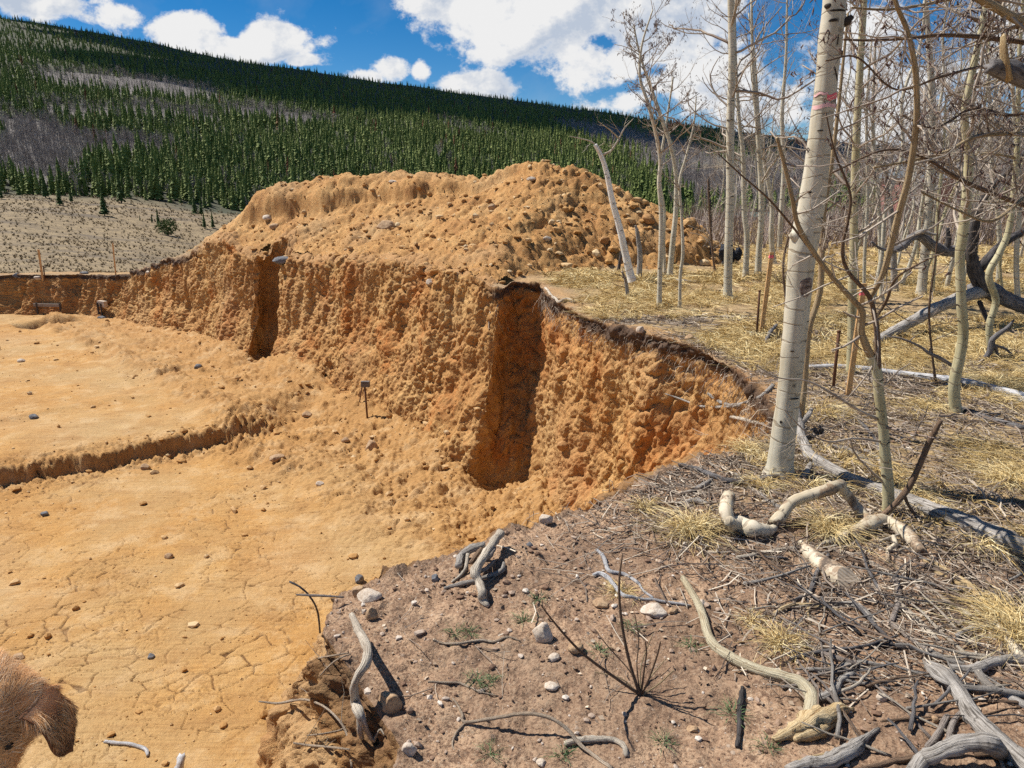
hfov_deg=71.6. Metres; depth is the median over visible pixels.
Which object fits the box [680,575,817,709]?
curved limb
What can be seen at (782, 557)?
loose stick
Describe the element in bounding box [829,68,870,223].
aspen
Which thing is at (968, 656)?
loose stick
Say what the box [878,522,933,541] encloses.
loose stick
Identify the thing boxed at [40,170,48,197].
conifer
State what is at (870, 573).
loose stick
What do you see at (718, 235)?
scrub
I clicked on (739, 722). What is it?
dark stick
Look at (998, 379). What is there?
grass tussock
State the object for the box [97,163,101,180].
conifer
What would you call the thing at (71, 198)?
conifer
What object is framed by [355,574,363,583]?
stone
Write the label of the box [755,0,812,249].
aspen
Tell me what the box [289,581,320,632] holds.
dry stem
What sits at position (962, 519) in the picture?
dead log
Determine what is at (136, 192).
conifer
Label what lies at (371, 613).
stone
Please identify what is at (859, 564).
loose stick
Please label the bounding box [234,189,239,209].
conifer
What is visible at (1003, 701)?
loose stick
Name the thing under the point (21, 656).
stone
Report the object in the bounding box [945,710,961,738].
stick
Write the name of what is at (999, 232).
aspen
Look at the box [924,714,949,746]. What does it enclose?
stick
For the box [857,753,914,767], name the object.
brown stick
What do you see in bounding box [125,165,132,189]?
conifer
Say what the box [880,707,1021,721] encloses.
loose stick
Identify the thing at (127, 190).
conifer
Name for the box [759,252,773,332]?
survey stake
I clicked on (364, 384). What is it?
hammer
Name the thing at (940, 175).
aspen
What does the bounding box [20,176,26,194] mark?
conifer
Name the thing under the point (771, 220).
aspen
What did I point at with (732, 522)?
curled log
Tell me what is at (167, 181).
conifer
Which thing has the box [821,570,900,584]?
loose stick
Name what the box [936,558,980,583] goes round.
loose stick
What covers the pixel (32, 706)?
dog
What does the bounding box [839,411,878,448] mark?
fallen branch
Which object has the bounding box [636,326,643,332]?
stone
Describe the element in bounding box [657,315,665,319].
stone
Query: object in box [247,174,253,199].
conifer
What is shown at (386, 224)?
stone
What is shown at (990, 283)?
aspen
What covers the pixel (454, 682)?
surface root
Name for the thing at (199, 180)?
conifer
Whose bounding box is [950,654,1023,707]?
forked limb
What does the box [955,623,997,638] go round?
grey stick
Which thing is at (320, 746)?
hanging root
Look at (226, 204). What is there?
conifer
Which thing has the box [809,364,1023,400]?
white log
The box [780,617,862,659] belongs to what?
loose stick
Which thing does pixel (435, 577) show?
stone
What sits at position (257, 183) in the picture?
conifer
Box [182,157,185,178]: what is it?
conifer
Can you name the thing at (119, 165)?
conifer
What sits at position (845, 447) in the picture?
fallen branch
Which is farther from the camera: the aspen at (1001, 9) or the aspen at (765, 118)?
the aspen at (765, 118)
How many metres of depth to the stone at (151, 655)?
7.08 m
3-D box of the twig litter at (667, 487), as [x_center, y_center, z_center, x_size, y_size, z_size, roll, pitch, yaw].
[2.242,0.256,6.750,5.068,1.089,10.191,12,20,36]
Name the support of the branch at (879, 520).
on the ground at (524, 676)
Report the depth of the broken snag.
2.10 m
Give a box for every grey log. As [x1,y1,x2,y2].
[906,731,1008,767]
[924,660,1023,767]
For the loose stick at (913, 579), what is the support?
on the ground at (524, 676)
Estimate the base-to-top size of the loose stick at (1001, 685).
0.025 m
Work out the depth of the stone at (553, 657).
2.58 m
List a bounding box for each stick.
[103,740,148,756]
[174,752,185,767]
[296,594,343,597]
[349,612,384,743]
[735,546,820,558]
[735,686,744,748]
[742,565,810,584]
[750,605,808,610]
[756,548,818,601]
[760,555,787,559]
[767,684,857,701]
[771,565,861,626]
[772,603,841,622]
[775,578,828,604]
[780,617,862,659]
[780,668,858,688]
[784,727,880,767]
[787,648,879,685]
[789,635,898,660]
[793,544,833,600]
[794,552,829,613]
[795,668,891,691]
[796,659,833,703]
[798,531,864,567]
[802,722,891,757]
[805,644,865,668]
[807,660,884,671]
[810,581,836,602]
[810,672,869,749]
[818,581,837,633]
[819,640,826,671]
[819,671,855,702]
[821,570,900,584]
[821,596,860,635]
[822,585,907,609]
[823,601,897,631]
[829,638,841,740]
[831,552,883,590]
[832,601,875,622]
[836,662,898,673]
[838,667,870,695]
[838,698,860,735]
[845,592,896,649]
[849,639,889,668]
[851,565,962,591]
[854,625,901,642]
[855,540,886,601]
[855,666,937,742]
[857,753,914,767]
[858,654,980,684]
[865,673,929,687]
[868,642,948,666]
[871,592,954,605]
[877,691,953,734]
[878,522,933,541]
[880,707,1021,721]
[881,420,942,517]
[885,661,931,677]
[887,717,931,767]
[888,539,935,562]
[888,577,936,651]
[892,646,951,663]
[895,593,973,659]
[895,643,961,664]
[901,602,940,641]
[906,690,1002,709]
[908,680,918,731]
[917,539,962,551]
[917,642,991,657]
[919,590,969,643]
[921,590,976,641]
[922,657,1023,698]
[923,558,997,622]
[923,626,1006,654]
[924,647,964,664]
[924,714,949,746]
[927,586,980,621]
[930,667,971,708]
[931,609,938,640]
[934,570,979,616]
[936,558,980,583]
[937,542,989,558]
[940,555,993,565]
[944,655,986,660]
[945,656,952,670]
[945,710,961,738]
[945,714,1023,716]
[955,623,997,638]
[957,659,1019,663]
[973,752,990,756]
[974,700,1018,703]
[979,670,1004,687]
[987,684,1011,686]
[1008,571,1023,580]
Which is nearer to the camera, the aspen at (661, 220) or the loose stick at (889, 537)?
the loose stick at (889, 537)
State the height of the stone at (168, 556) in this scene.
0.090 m
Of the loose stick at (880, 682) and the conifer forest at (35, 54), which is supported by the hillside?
the conifer forest at (35, 54)
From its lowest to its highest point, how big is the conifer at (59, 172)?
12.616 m
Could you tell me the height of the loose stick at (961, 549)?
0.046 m
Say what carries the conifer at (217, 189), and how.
on the hillside
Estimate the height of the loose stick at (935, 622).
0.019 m
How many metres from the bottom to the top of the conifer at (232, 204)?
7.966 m
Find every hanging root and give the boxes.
[258,678,352,767]
[293,708,349,749]
[305,622,348,662]
[307,726,347,736]
[319,641,350,675]
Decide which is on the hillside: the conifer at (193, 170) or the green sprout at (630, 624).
the conifer at (193, 170)
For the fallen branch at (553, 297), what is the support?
on the pit wall
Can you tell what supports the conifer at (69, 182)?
on the hillside
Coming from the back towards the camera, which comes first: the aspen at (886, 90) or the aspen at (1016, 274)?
the aspen at (886, 90)
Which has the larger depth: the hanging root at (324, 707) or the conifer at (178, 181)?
the conifer at (178, 181)
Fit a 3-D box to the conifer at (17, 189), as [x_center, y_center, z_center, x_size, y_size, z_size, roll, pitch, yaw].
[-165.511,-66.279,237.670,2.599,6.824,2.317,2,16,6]
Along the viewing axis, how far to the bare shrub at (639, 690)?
2.40 m
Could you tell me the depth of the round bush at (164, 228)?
151.92 m
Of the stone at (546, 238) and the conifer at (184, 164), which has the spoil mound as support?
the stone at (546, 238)
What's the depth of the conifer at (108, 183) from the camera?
248.24 m
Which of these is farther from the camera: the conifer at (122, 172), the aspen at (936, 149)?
the conifer at (122, 172)
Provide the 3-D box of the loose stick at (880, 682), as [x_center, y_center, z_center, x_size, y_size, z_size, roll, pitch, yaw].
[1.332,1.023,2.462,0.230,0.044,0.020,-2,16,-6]
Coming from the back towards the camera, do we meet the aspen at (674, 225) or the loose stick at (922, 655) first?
the aspen at (674, 225)
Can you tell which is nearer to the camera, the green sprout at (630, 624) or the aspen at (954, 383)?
the green sprout at (630, 624)
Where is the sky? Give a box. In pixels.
[0,0,1023,145]
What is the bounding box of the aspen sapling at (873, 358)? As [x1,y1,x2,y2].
[684,0,999,516]
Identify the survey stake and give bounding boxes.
[37,250,43,280]
[112,243,116,274]
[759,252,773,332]
[845,283,866,395]
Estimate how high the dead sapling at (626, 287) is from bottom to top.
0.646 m
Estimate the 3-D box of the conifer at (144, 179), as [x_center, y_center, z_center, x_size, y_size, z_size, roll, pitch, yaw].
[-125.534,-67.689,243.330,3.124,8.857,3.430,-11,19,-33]
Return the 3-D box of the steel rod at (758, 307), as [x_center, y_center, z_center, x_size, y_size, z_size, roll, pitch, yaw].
[2.728,-0.732,7.889,0.043,0.630,0.031,4,17,13]
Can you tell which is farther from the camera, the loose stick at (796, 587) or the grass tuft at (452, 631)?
the loose stick at (796, 587)
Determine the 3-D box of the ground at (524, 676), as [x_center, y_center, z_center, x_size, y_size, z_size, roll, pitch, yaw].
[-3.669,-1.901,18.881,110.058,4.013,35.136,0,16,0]
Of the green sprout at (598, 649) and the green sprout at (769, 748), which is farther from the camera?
the green sprout at (598, 649)
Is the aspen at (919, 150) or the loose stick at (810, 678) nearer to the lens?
the loose stick at (810, 678)
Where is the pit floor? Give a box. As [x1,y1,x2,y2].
[0,312,560,767]
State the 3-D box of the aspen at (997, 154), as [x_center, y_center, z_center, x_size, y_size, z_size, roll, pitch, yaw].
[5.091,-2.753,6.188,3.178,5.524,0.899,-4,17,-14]
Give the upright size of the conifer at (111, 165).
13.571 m
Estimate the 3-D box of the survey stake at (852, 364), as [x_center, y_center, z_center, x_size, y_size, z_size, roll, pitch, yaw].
[2.763,-0.290,5.725,0.054,1.040,0.017,-4,17,-13]
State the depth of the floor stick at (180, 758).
5.68 m
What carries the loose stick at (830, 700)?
on the ground at (524, 676)
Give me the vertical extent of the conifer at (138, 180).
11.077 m
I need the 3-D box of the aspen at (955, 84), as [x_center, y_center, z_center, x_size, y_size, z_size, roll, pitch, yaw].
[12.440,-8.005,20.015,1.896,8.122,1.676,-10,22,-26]
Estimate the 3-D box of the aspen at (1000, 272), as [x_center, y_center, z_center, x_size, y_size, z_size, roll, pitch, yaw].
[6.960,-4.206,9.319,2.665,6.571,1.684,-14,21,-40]
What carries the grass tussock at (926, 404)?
on the ground at (524, 676)
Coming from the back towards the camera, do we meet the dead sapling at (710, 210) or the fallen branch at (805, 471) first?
the dead sapling at (710, 210)
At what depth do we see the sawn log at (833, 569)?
3.17 m
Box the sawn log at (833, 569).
[798,540,857,588]
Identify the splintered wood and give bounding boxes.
[771,702,854,742]
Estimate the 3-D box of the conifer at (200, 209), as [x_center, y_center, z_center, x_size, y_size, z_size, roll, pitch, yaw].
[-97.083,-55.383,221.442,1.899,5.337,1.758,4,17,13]
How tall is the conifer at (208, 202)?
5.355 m
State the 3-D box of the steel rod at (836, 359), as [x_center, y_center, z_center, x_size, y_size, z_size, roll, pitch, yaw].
[2.710,-0.157,5.952,0.044,0.604,0.032,4,17,13]
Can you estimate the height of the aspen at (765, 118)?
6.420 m
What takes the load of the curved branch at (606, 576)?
on the ground at (524, 676)
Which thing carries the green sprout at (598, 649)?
on the ground at (524, 676)
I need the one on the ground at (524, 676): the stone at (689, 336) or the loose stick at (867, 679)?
the loose stick at (867, 679)
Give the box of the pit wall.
[0,237,775,767]
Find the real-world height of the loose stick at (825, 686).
0.051 m
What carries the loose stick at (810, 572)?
on the ground at (524, 676)
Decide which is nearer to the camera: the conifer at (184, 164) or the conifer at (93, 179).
the conifer at (93, 179)
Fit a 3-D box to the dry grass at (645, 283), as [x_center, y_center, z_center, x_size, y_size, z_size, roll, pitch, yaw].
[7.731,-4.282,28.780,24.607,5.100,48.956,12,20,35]
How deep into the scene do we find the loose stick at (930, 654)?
2.60 m
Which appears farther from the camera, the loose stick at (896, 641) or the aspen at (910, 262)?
the aspen at (910, 262)
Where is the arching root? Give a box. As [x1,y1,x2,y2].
[451,698,613,767]
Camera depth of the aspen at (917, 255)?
14.44 m
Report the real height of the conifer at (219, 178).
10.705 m
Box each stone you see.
[14,653,24,659]
[29,414,38,418]
[34,275,41,279]
[40,511,48,516]
[140,463,150,469]
[147,653,154,658]
[164,553,172,558]
[194,364,201,368]
[262,215,271,220]
[269,223,277,229]
[269,454,284,461]
[272,256,287,264]
[302,411,311,416]
[316,481,323,485]
[341,437,349,442]
[352,585,364,597]
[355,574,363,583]
[357,588,381,602]
[365,440,377,450]
[365,607,377,619]
[376,220,394,229]
[378,691,401,714]
[402,742,417,756]
[426,279,432,285]
[431,574,438,581]
[444,295,451,303]
[488,204,496,210]
[526,177,535,180]
[532,622,552,643]
[536,758,545,767]
[539,514,552,524]
[543,236,550,240]
[544,681,559,690]
[548,653,559,661]
[557,441,568,451]
[568,641,582,653]
[593,598,608,607]
[600,236,609,244]
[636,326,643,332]
[640,602,667,618]
[642,214,655,224]
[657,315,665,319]
[668,607,677,613]
[685,334,693,340]
[686,725,698,732]
[876,693,886,701]
[931,715,938,722]
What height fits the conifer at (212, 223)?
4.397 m
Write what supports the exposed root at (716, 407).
attached to the pit wall
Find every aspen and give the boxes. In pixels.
[570,109,636,282]
[602,0,706,307]
[612,8,708,275]
[643,58,701,273]
[649,0,819,296]
[656,79,728,307]
[683,171,725,271]
[690,0,793,276]
[700,121,748,208]
[702,0,846,273]
[704,47,758,211]
[709,1,776,263]
[716,134,739,203]
[734,102,751,212]
[735,98,767,205]
[736,55,786,219]
[739,41,799,198]
[747,100,775,197]
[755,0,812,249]
[761,0,853,479]
[766,72,802,211]
[769,66,848,196]
[769,208,793,304]
[770,0,975,374]
[781,0,1023,283]
[783,0,910,417]
[794,0,892,184]
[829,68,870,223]
[834,50,923,249]
[835,0,915,300]
[836,24,922,225]
[840,0,924,300]
[846,13,911,203]
[847,16,922,239]
[849,0,1014,303]
[861,0,966,294]
[877,140,898,291]
[879,0,1023,413]
[882,17,965,244]
[885,0,987,284]
[887,0,1023,288]
[891,1,977,254]
[891,4,1018,237]
[894,0,978,266]
[895,28,959,250]
[895,186,977,382]
[899,63,979,201]
[907,0,1021,258]
[907,84,971,291]
[913,3,1023,266]
[920,5,1010,226]
[920,10,991,191]
[921,1,1023,172]
[946,5,1023,273]
[947,53,1001,211]
[950,0,1023,353]
[955,7,1013,282]
[963,1,1023,296]
[971,2,1023,286]
[972,48,1023,198]
[973,129,1001,222]
[985,103,1012,212]
[1008,91,1023,257]
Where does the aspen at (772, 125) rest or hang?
on the ground at (524, 676)
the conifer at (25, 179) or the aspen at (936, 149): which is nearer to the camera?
the aspen at (936, 149)
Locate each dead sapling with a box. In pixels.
[608,227,633,271]
[609,266,634,297]
[626,222,651,276]
[701,175,724,255]
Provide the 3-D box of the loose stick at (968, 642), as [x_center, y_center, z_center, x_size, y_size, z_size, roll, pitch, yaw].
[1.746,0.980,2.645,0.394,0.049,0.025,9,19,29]
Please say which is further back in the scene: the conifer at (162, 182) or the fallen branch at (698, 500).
the conifer at (162, 182)
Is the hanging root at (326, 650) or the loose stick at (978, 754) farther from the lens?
the hanging root at (326, 650)
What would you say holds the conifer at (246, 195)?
on the hillside
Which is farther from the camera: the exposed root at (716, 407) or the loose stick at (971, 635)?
the exposed root at (716, 407)
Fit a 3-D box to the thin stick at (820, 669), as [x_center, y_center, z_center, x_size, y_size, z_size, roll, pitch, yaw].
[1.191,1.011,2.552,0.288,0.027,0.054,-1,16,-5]
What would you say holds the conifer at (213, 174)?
on the hillside
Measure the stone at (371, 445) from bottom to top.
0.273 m
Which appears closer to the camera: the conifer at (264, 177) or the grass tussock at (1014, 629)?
the grass tussock at (1014, 629)
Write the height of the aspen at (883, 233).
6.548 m
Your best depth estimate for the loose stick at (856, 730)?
2.28 m
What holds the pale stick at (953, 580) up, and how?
on the ground at (524, 676)
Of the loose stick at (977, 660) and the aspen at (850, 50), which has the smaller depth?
the loose stick at (977, 660)
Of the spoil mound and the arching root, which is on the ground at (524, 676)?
the spoil mound
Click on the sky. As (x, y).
(556, 52)
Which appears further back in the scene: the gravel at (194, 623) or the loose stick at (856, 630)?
the gravel at (194, 623)
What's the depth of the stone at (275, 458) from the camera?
11.65 m
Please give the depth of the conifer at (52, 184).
240.02 m
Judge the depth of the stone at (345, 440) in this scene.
12.47 m
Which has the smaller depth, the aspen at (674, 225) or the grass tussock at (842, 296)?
the grass tussock at (842, 296)
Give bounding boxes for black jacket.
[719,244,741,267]
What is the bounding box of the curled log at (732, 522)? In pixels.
[718,489,778,537]
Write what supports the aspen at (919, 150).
on the ground at (524, 676)
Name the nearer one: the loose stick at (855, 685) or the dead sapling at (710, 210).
the loose stick at (855, 685)
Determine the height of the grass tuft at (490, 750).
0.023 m
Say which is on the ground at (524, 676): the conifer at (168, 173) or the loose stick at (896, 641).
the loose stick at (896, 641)
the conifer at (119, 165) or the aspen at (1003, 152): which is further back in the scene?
the conifer at (119, 165)
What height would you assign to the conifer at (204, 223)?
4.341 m
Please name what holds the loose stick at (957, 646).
on the ground at (524, 676)
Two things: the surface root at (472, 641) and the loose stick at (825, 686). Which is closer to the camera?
the loose stick at (825, 686)
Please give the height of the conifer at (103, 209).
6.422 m
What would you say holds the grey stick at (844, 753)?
on the ground at (524, 676)
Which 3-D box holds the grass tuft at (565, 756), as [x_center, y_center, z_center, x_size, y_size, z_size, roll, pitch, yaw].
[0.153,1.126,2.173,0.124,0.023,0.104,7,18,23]
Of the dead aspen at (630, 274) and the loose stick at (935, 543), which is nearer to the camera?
the loose stick at (935, 543)
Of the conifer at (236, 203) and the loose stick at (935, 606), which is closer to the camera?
the loose stick at (935, 606)
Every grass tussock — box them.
[593,576,646,605]
[619,495,668,517]
[628,497,779,576]
[710,435,769,456]
[723,468,798,495]
[725,605,774,632]
[730,615,824,671]
[762,500,908,575]
[825,290,878,301]
[892,394,974,420]
[898,583,1023,673]
[941,583,1023,634]
[946,453,1023,494]
[963,369,1023,387]
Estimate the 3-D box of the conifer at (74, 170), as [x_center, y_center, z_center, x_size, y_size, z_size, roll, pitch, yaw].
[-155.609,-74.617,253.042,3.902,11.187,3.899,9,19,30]
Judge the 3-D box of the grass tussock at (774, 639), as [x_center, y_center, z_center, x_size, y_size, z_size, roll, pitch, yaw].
[1.002,0.960,2.642,0.443,0.060,0.424,0,16,0]
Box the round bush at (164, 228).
[154,218,180,235]
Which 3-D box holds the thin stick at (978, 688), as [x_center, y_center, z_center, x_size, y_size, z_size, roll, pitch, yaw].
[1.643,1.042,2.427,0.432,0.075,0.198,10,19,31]
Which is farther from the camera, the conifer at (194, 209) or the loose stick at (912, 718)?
the conifer at (194, 209)
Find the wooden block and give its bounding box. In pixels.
[96,300,107,314]
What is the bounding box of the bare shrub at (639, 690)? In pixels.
[540,553,672,695]
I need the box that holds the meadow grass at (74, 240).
[0,190,237,273]
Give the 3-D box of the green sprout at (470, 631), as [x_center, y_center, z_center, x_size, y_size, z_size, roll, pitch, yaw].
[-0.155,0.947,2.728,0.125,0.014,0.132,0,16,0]
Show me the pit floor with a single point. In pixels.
(108, 522)
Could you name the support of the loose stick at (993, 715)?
on the ground at (524, 676)
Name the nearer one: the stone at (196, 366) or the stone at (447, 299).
the stone at (447, 299)
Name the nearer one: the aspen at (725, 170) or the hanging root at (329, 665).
the hanging root at (329, 665)
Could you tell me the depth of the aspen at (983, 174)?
22.80 m
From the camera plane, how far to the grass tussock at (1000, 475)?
4.13 m
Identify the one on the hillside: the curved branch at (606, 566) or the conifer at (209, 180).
the conifer at (209, 180)
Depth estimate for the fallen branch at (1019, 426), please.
5.18 m
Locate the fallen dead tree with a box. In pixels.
[871,151,1023,342]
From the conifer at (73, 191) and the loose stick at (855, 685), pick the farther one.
the conifer at (73, 191)
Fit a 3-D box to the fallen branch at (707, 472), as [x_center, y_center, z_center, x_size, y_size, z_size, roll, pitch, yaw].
[1.375,0.549,4.274,0.715,0.076,0.233,0,16,0]
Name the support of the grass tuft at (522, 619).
on the ground at (524, 676)
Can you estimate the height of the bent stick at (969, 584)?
0.046 m
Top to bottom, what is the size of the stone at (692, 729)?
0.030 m
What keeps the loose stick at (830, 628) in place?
on the ground at (524, 676)
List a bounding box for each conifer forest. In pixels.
[0,14,1023,155]
[0,57,1003,193]
[0,107,1022,221]
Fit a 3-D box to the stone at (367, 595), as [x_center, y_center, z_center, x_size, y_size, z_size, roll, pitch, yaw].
[-0.599,0.892,2.977,0.105,0.059,0.081,9,18,28]
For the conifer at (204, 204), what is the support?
on the hillside
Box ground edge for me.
[0,229,813,767]
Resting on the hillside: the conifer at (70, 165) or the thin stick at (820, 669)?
the conifer at (70, 165)
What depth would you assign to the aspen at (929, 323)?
6.00 m
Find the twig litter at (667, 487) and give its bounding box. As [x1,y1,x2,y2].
[395,311,1023,711]
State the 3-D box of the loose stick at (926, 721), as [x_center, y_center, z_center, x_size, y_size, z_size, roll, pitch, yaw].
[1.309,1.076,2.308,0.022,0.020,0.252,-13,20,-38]
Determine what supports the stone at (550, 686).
on the ground at (524, 676)
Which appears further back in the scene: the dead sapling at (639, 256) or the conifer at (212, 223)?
the conifer at (212, 223)
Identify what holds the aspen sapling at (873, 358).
on the ground at (524, 676)
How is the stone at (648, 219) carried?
on the spoil mound
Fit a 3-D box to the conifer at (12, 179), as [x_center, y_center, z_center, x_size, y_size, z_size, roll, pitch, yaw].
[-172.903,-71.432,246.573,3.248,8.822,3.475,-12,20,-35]
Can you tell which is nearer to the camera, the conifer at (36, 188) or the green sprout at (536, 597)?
the green sprout at (536, 597)
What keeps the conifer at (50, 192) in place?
on the hillside
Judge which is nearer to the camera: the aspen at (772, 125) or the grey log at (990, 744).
the grey log at (990, 744)
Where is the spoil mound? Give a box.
[183,161,735,281]
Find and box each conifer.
[8,157,14,173]
[10,166,15,189]
[13,166,18,189]
[15,176,22,194]
[17,165,24,188]
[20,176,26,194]
[23,165,34,192]
[25,169,34,194]
[28,166,34,186]
[33,167,42,194]
[38,171,41,188]
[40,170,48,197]
[48,165,54,191]
[48,173,55,193]
[48,175,53,194]
[54,175,61,194]
[55,157,62,187]
[56,187,63,204]
[61,181,64,195]
[62,171,68,192]
[66,171,72,190]
[68,157,73,185]
[68,187,73,200]
[70,160,76,184]
[70,178,78,196]
[76,170,85,195]
[78,156,91,188]
[81,176,89,195]
[82,149,91,183]
[91,156,97,181]
[91,166,95,194]
[95,174,102,197]
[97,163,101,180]
[98,191,109,215]
[100,173,108,196]
[102,154,106,176]
[106,149,115,182]
[106,173,111,194]
[110,177,117,197]
[115,153,119,174]
[116,171,125,202]
[118,158,124,177]
[120,173,124,194]
[121,164,123,181]
[124,175,131,197]
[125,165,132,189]
[133,165,135,193]
[133,180,138,195]
[134,151,143,181]
[135,167,143,194]
[138,151,140,166]
[140,156,144,177]
[143,175,148,197]
[145,163,148,179]
[147,174,155,198]
[148,167,154,191]
[153,165,163,199]
[156,208,159,223]
[159,164,165,183]
[160,170,165,190]
[163,159,168,179]
[164,169,171,197]
[167,161,170,183]
[168,188,172,202]
[169,168,181,200]
[176,170,180,191]
[180,179,184,198]
[181,170,191,200]
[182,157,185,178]
[186,155,192,180]
[187,183,192,203]
[191,161,197,189]
[191,192,198,214]
[194,178,201,202]
[196,185,201,202]
[197,171,201,191]
[199,199,203,214]
[202,188,207,207]
[202,214,206,227]
[203,180,205,195]
[207,166,212,191]
[207,195,211,206]
[210,212,215,227]
[211,166,215,188]
[212,181,217,199]
[214,175,219,197]
[218,169,220,187]
[219,184,224,201]
[220,171,225,194]
[224,193,229,208]
[226,181,228,197]
[229,189,235,209]
[232,170,237,193]
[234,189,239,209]
[236,181,239,202]
[239,184,245,210]
[242,175,248,202]
[244,183,248,204]
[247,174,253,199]
[255,173,260,190]
[260,161,268,188]
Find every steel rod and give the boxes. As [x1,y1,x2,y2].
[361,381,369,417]
[755,290,760,334]
[832,330,840,386]
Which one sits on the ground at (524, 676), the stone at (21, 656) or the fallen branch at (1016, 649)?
the fallen branch at (1016, 649)
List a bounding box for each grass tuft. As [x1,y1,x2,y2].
[438,623,470,641]
[473,741,509,765]
[508,609,543,629]
[538,739,577,766]
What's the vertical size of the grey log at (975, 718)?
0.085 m
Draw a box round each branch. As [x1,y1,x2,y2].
[544,287,575,303]
[563,735,628,757]
[592,571,691,606]
[595,549,640,583]
[677,478,712,495]
[678,463,779,485]
[678,497,708,506]
[734,473,779,507]
[790,462,812,480]
[822,513,927,562]
[828,444,870,466]
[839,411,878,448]
[863,449,879,470]
[886,336,951,366]
[929,495,961,505]
[962,406,1023,429]
[980,320,1014,360]
[997,622,1023,654]
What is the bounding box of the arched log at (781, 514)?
[767,479,869,526]
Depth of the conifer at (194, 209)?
218.18 m
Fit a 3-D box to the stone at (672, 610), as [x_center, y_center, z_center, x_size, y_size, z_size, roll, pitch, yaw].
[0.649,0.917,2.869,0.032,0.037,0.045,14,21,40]
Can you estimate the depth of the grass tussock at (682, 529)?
3.49 m
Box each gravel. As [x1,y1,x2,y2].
[0,301,560,767]
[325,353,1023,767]
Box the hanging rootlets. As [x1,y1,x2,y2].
[523,289,770,526]
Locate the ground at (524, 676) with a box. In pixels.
[0,214,1023,767]
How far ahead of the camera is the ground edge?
2.88 m
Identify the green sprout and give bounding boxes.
[459,624,482,638]
[463,667,490,688]
[481,671,505,694]
[528,590,552,606]
[585,641,612,657]
[619,618,643,632]
[642,727,681,753]
[675,635,708,654]
[708,695,754,728]
[748,730,783,757]
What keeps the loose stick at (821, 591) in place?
on the ground at (524, 676)
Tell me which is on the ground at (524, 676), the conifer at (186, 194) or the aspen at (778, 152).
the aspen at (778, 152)
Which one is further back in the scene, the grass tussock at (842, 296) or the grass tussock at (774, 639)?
the grass tussock at (842, 296)
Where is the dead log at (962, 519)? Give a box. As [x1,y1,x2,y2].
[796,407,1023,558]
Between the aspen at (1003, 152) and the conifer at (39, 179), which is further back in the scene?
the conifer at (39, 179)
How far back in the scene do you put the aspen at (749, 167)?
32.82 m
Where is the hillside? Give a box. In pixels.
[0,18,1023,284]
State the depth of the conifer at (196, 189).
250.10 m
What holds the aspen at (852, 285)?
on the ground at (524, 676)
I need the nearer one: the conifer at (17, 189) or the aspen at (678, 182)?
the aspen at (678, 182)
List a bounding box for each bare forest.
[0,93,1012,216]
[8,61,1023,181]
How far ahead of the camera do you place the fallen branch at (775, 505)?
3.95 m
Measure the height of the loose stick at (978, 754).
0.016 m
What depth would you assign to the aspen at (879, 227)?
9.51 m
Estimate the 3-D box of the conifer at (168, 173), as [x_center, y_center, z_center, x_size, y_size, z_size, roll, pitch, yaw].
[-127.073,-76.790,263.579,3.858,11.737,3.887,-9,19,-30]
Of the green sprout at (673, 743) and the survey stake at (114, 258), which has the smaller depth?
the green sprout at (673, 743)
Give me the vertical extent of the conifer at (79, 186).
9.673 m
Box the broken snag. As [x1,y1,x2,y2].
[983,33,1023,89]
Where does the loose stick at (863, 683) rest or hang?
on the ground at (524, 676)
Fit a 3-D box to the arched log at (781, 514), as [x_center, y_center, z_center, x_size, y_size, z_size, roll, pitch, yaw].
[1.567,0.617,3.668,0.596,0.233,0.183,-3,16,-10]
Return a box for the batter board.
[33,303,60,313]
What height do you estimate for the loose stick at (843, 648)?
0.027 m
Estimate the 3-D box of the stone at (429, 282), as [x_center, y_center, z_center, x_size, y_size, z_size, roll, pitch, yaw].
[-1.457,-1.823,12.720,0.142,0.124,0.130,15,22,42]
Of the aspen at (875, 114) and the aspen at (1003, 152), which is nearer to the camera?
the aspen at (875, 114)
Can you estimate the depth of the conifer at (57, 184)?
236.33 m
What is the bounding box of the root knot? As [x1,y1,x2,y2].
[444,529,505,607]
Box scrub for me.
[683,194,1023,250]
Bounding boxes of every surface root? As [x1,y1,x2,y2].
[428,681,498,696]
[433,636,519,644]
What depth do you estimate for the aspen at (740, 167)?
27.53 m
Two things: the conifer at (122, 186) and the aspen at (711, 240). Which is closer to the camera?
the aspen at (711, 240)
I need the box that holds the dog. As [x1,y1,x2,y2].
[0,644,79,767]
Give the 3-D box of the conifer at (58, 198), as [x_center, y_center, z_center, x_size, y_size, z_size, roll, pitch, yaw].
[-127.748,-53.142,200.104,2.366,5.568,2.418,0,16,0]
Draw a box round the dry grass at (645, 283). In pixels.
[528,214,1023,579]
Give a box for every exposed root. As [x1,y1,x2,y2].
[665,393,732,408]
[707,384,774,406]
[729,415,764,424]
[764,324,777,343]
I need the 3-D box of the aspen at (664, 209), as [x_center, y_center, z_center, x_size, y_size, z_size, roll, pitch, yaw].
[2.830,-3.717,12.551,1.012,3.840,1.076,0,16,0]

